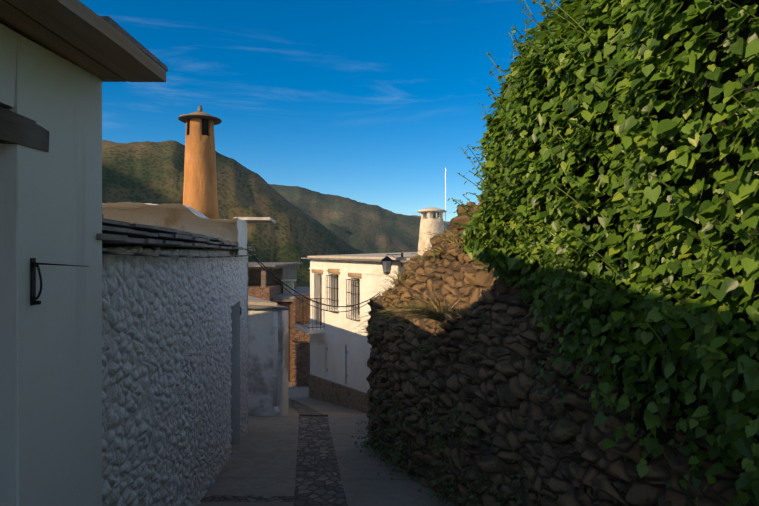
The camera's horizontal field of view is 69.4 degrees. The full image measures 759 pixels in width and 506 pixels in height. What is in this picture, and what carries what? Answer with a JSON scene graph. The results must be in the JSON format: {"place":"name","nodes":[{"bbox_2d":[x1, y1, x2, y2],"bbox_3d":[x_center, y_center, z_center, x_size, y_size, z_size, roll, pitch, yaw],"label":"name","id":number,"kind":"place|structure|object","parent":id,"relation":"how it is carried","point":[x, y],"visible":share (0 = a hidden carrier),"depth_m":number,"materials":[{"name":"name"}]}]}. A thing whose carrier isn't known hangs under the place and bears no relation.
{"place":"outdoors","nodes":[
{"label":"outdoors","id":0,"kind":"place"},
{"bbox_2d":[102,202,247,254],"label":"parapet wall","id":1,"kind":"structure","parent":0,"point":[179,217],"depth_m":7.60,"materials":[{"name":"white paint"}]},
{"bbox_2d":[234,217,275,223],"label":"roof slab","id":2,"kind":"structure","parent":1,"relation":"on","point":[259,220],"depth_m":7.77,"materials":[{"name":"white concrete"}]},
{"bbox_2d":[240,251,247,425],"bbox_3d":[-4.511,1.527,8.065,5.010,3.105,0.400,0,0,-6],"label":"wall edge","id":3,"kind":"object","parent":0,"point":[247,326],"depth_m":8.52,"materials":[{"name":"white paint"}]},
{"bbox_2d":[248,308,288,415],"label":"wall","id":4,"kind":"structure","parent":0,"point":[260,362],"depth_m":10.16,"materials":[{"name":"white paint"}]},
{"bbox_2d":[248,296,276,305],"bbox_3d":[-5.263,0.936,13.726,3.026,0.316,9.266,0,0,-26],"label":"house roof","id":5,"kind":"object","parent":4,"relation":"on","point":[255,301],"visible":0.1,"depth_m":10.33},
{"bbox_2d":[248,304,288,309],"bbox_3d":[-5.149,0.999,13.726,3.290,0.290,9.699,0,0,-24],"label":"slate eave","id":6,"kind":"object","parent":4,"relation":"on","point":[279,307],"visible":0.14,"depth_m":10.04,"materials":[{"name":"grey stone"}]},
{"bbox_2d":[273,311,279,414],"bbox_3d":[-1.881,2.011,10.007,0.092,1.873,0.170,0,0,-37],"label":"house drainpipe mount","id":7,"kind":"object","parent":4,"relation":"attached to","point":[275,362],"visible":1,"depth_m":10.01,"materials":[{"name":"grey metal"}]},
{"bbox_2d":[102,140,450,286],"bbox_3d":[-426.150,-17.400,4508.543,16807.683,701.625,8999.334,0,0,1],"label":"terrain ground","id":8,"kind":"structure","parent":0,"point":[311,223],"depth_m":1133.87,"materials":[{"name":"green plant"}]},
{"bbox_2d":[248,280,296,300],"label":"house tinao walls","id":9,"kind":"structure","parent":8,"relation":"on","point":[269,292],"depth_m":24.22,"materials":[{"name":"brown brick"}]},
{"bbox_2d":[248,264,297,287],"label":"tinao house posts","id":10,"kind":"object","parent":9,"relation":"on","point":[261,276],"visible":0.23,"depth_m":27.08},
{"bbox_2d":[248,262,301,266],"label":"flat roof","id":11,"kind":"structure","parent":10,"relation":"on","point":[266,264],"depth_m":27.37,"materials":[{"name":"grey concrete"}]},
{"bbox_2d":[275,302,291,381],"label":"brown house walls","id":12,"kind":"structure","parent":8,"relation":"on","point":[288,304],"depth_m":24.67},
{"bbox_2d":[271,299,291,301],"bbox_3d":[-5.189,2.124,28.221,8.964,0.100,8.614,0,0,1],"label":"slate house eave","id":13,"kind":"object","parent":12,"relation":"attached to","point":[281,300],"visible":0.07,"depth_m":24.45,"materials":[{"name":"grey stone"}]},
{"bbox_2d":[272,287,309,298],"bbox_3d":[-5.199,2.024,28.320,8.542,0.100,8.368,0,0,1],"label":"roof","id":14,"kind":"object","parent":12,"relation":"on","point":[303,290],"visible":0.07,"depth_m":26.72,"materials":[{"name":"grey stone"}]},
{"bbox_2d":[281,279,295,293],"bbox_3d":[-4.451,1.669,26.881,0.650,0.710,0.650,0,0,1],"label":"brown house chimney","id":15,"kind":"object","parent":14,"relation":"on","point":[290,284],"visible":0.79,"depth_m":26.66,"materials":[{"name":"paint"}]},
{"bbox_2d":[292,294,309,385],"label":"terrace walls","id":16,"kind":"structure","parent":8,"relation":"on","point":[300,357],"depth_m":21.48,"materials":[{"name":"brown brick"}]},
{"bbox_2d":[196,382,454,505],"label":"street pavement","id":17,"kind":"structure","parent":8,"relation":"on","point":[262,460],"depth_m":6.46,"materials":[{"name":"grey concrete"}]},
{"bbox_2d":[0,23,101,505],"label":"house walls","id":18,"kind":"structure","parent":17,"relation":"on","point":[51,378],"depth_m":2.22,"materials":[{"name":"white paint"}]},
{"bbox_2d":[0,107,48,151],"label":"wooden beam","id":19,"kind":"structure","parent":18,"relation":"attached to","point":[16,128],"depth_m":2.03,"materials":[{"name":"wood"}]},
{"bbox_2d":[30,258,88,304],"bbox_3d":[-1.226,0.109,2.093,0.223,0.180,0.024,0,0,1],"label":"wall bracket","id":20,"kind":"object","parent":18,"relation":"attached to","point":[34,264],"visible":0.98,"depth_m":2.09,"materials":[{"name":"black metal"}]},
{"bbox_2d":[0,0,165,81],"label":"house eave boards","id":21,"kind":"object","parent":18,"relation":"attached to","point":[78,33],"visible":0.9,"depth_m":2.11,"materials":[{"name":"wood"}]},
{"bbox_2d":[100,16,167,71],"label":"house eave slates","id":22,"kind":"object","parent":21,"relation":"on","point":[120,29],"visible":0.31,"depth_m":2.32,"materials":[{"name":"grey stone"}]},
{"bbox_2d":[102,245,248,505],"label":"house wall","id":23,"kind":"structure","parent":17,"relation":"on","point":[167,430],"depth_m":4.11,"materials":[{"name":"white paint"}]},
{"bbox_2d":[96,214,254,250],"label":"house eave slates","id":24,"kind":"object","parent":23,"relation":"on","point":[116,233],"visible":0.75,"depth_m":3.72,"materials":[{"name":"grey stone"}]},
{"bbox_2d":[230,301,239,455],"bbox_3d":[-2.077,1.718,7.335,0.300,2.089,0.770,0,0,-6],"label":"door","id":25,"kind":"structure","parent":23,"relation":"in","point":[235,378],"depth_m":7.73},
{"bbox_2d":[200,495,293,501],"bbox_3d":[-1.269,2.350,5.244,0.904,0.023,0.180,0,0,1],"label":"lane cobble band","id":26,"kind":"object","parent":17,"relation":"on","point":[226,498],"visible":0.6,"depth_m":5.25,"materials":[{"name":"grey stone"}]},
{"bbox_2d":[288,398,347,505],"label":"cobblestone strip","id":27,"kind":"object","parent":17,"relation":"on","point":[318,481],"visible":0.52,"depth_m":6.55,"materials":[{"name":"grey stone"}]},
{"bbox_2d":[366,296,381,430],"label":"stone wall","id":28,"kind":"structure","parent":17,"relation":"on","point":[370,361],"depth_m":8.10,"materials":[{"name":"brown stone"}]},
{"bbox_2d":[351,319,688,505],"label":"wall weeds","id":29,"kind":"object","parent":17,"relation":"on","point":[440,449],"depth_m":5.12,"materials":[{"name":"green plant"}]},
{"bbox_3d":[-1.196,2.989,9.894,0.480,0.020,0.170,0,0,1],"label":"drain pit","id":30,"kind":"object","parent":17,"relation":"on","visible":0},
{"bbox_2d":[298,414,327,417],"bbox_3d":[-1.196,2.957,9.894,0.516,0.024,0.200,0,0,1],"label":"drain grate","id":31,"kind":"object","parent":30,"relation":"on","point":[301,415],"visible":0.52,"depth_m":9.94,"materials":[{"name":"black metal"}]},
{"bbox_3d":[-4.619,2.084,5.243,5.701,4.180,6.486,0,0,1],"label":"house","id":32,"kind":"object","parent":17,"relation":"on","visible":0},
{"bbox_2d":[183,118,218,218],"bbox_3d":[-2.693,-1.234,8.242,0.544,1.504,0.532,0,0,1],"label":"chimney shaft","id":33,"kind":"object","parent":32,"relation":"on","point":[200,187],"visible":0.9,"depth_m":8.05,"materials":[{"name":"orange paint"}]},
{"bbox_2d":[189,119,208,135],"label":"chimney openings","id":34,"kind":"object","parent":33,"relation":"in","point":[205,127],"visible":0.23,"depth_m":8.13,"materials":[{"name":"black"}]},
{"bbox_2d":[178,112,221,124],"bbox_3d":[-2.696,-2.048,8.242,0.630,0.126,0.631,0,0,1],"label":"chimney cap","id":35,"kind":"object","parent":33,"relation":"on","point":[202,115],"visible":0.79,"depth_m":8.09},
{"bbox_2d":[79,0,560,220],"label":"sky","id":36,"kind":"structure","parent":0,"point":[371,102],"materials":[{"name":"blue"}]},
{"bbox_2d":[310,259,407,392],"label":"house facade","id":37,"kind":"structure","parent":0,"point":[332,322],"depth_m":13.71,"materials":[{"name":"white paint"}]},
{"bbox_2d":[295,324,324,333],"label":"balcony slab","id":38,"kind":"structure","parent":37,"relation":"attached to","point":[311,330],"depth_m":15.13,"materials":[{"name":"grey concrete"}]},
{"bbox_2d":[295,295,323,329],"bbox_3d":[-1.989,1.670,15.595,0.455,0.870,1.348,0,0,-24],"label":"balcony railing","id":39,"kind":"object","parent":38,"relation":"on","point":[300,313],"visible":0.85,"depth_m":15.57,"materials":[{"name":"black metal"}]},
{"bbox_2d":[311,269,322,273],"bbox_3d":[-1.725,0.519,15.631,0.170,0.162,0.980,0,0,-24],"label":"window lintel","id":40,"kind":"structure","parent":37,"relation":"in","point":[317,271],"depth_m":15.54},
{"bbox_2d":[320,274,321,324],"bbox_3d":[-1.575,1.344,15.698,0.030,1.500,0.720,0,0,-24],"label":"window","id":41,"kind":"structure","parent":37,"relation":"in","point":[321,294],"depth_m":15.90,"materials":[{"name":"wood"}]},
{"bbox_2d":[326,275,338,312],"bbox_3d":[-1.237,1.059,14.315,0.117,0.943,0.695,0,0,-24],"label":"window grille","id":42,"kind":"object","parent":37,"relation":"attached to","point":[329,299],"visible":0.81,"depth_m":14.35,"materials":[{"name":"black metal"}]},
{"bbox_2d":[327,269,339,274],"bbox_3d":[-1.152,0.479,14.353,0.170,0.162,0.880,0,0,-24],"label":"window lintel","id":43,"kind":"structure","parent":37,"relation":"in","point":[333,271],"depth_m":14.25,"materials":[{"name":"brown wood"}]},
{"bbox_2d":[309,374,368,411],"bbox_3d":[-0.686,4.697,13.175,0.045,3.954,6.853,0,0,-24],"label":"wall base","id":44,"kind":"object","parent":37,"relation":"attached to","point":[324,390],"visible":0.21,"depth_m":13.98,"materials":[{"name":"paint"}]},
{"bbox_2d":[346,279,359,320],"bbox_3d":[-0.629,1.099,12.960,0.117,0.943,0.625,0,0,-24],"label":"window","id":45,"kind":"structure","parent":37,"relation":"attached to","point":[351,299],"depth_m":12.80,"materials":[{"name":"wood"}]},
{"bbox_2d":[309,268,398,276],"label":"roof cornice","id":46,"kind":"structure","parent":37,"relation":"attached to","point":[357,272],"depth_m":12.59,"materials":[{"name":"white paint"}]},
{"bbox_2d":[348,273,361,278],"bbox_3d":[-0.544,0.519,12.998,0.170,0.162,0.810,0,0,-24],"label":"window lintel","id":47,"kind":"structure","parent":37,"relation":"in","point":[356,275],"depth_m":12.85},
{"bbox_2d":[301,257,409,262],"bbox_3d":[1.696,0.154,14.272,5.600,0.040,7.303,0,0,-24],"label":"roof edge","id":48,"kind":"object","parent":37,"relation":"on","point":[379,260],"visible":0.21,"depth_m":12.48,"materials":[{"name":"grey concrete"}]},
{"bbox_2d":[307,252,421,259],"bbox_3d":[1.727,0.024,14.204,5.300,0.220,7.153,0,0,-24],"label":"house roof","id":49,"kind":"object","parent":48,"relation":"on","point":[370,256],"visible":0.21,"depth_m":13.53,"materials":[{"name":"grey concrete"}]},
{"bbox_2d":[358,279,359,314],"bbox_3d":[-0.393,1.044,13.066,0.030,0.900,0.550,0,0,-24],"label":"window grille","id":50,"kind":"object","parent":37,"relation":"in","point":[358,297],"depth_m":13.26,"materials":[{"name":"black metal"}]},
{"bbox_2d":[418,218,443,254],"bbox_3d":[1.178,-0.280,12.351,0.640,0.969,0.666,0,0,1],"label":"chimney shaft","id":51,"kind":"object","parent":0,"point":[429,225],"visible":0.58,"depth_m":12.14,"materials":[{"name":"white paint"}]},
{"bbox_2d":[421,211,442,218],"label":"chimney vent pillars","id":52,"kind":"structure","parent":51,"relation":"on","point":[431,214],"depth_m":12.27,"materials":[{"name":"white paint"}]},
{"bbox_2d":[417,207,445,212],"bbox_3d":[1.177,-0.980,12.349,0.675,0.115,0.676,0,0,1],"label":"chimney cap","id":53,"kind":"object","parent":52,"relation":"on","point":[434,209],"visible":0.81,"depth_m":12.18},
{"bbox_2d":[443,168,455,230],"bbox_3d":[1.568,-0.936,12.509,1.839,2.020,0.039,0,0,23],"label":"pole","id":54,"kind":"object","parent":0,"point":[445,199],"visible":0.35,"depth_m":12.54,"materials":[{"name":"grey metal"}]},
{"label":"house","id":55,"kind":"object","parent":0,"visible":0},
{"bbox_2d":[102,251,379,311],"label":"overhead cables","id":56,"kind":"object","parent":55,"relation":"attached to","point":[142,254],"visible":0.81,"depth_m":6.61,"materials":[{"name":"black rubber"}]},
{"bbox_2d":[327,343,331,379],"bbox_3d":[-1.319,2.918,14.788,0.030,0.958,0.526,0,0,-24],"label":"white house door","id":57,"kind":"structure","parent":55,"relation":"attached to","point":[329,361],"depth_m":14.82,"materials":[{"name":"white paint"}]},
{"bbox_2d":[347,346,351,385],"bbox_3d":[-0.699,2.763,13.405,0.030,0.958,0.496,0,0,-24],"label":"white house door","id":58,"kind":"structure","parent":55,"relation":"attached to","point":[349,365],"depth_m":13.45,"materials":[{"name":"white paint"}]},
{"bbox_2d":[381,253,402,274],"bbox_3d":[0.244,0.216,10.655,0.446,0.443,0.195,0,0,-36],"label":"street lamp","id":59,"kind":"object","parent":55,"relation":"attached to","point":[386,258],"depth_m":10.56,"materials":[{"name":"black metal"}]},
{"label":"earth bank terrain","id":60,"kind":"structure","parent":0,"visible":0},
{"bbox_2d":[363,199,755,505],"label":"stone wall","id":61,"kind":"structure","parent":60,"relation":"on","point":[488,350],"depth_m":4.47,"materials":[{"name":"brown stone"}]},
{"bbox_2d":[329,181,512,364],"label":"wall grass","id":62,"kind":"structure","parent":61,"relation":"attached to","point":[440,315],"depth_m":5.22,"materials":[{"name":"green plant"}]},
{"bbox_2d":[447,0,758,505],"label":"ivy","id":63,"kind":"object","parent":60,"relation":"on","point":[722,303],"depth_m":2.54,"materials":[{"name":"green plant"}]}
]}

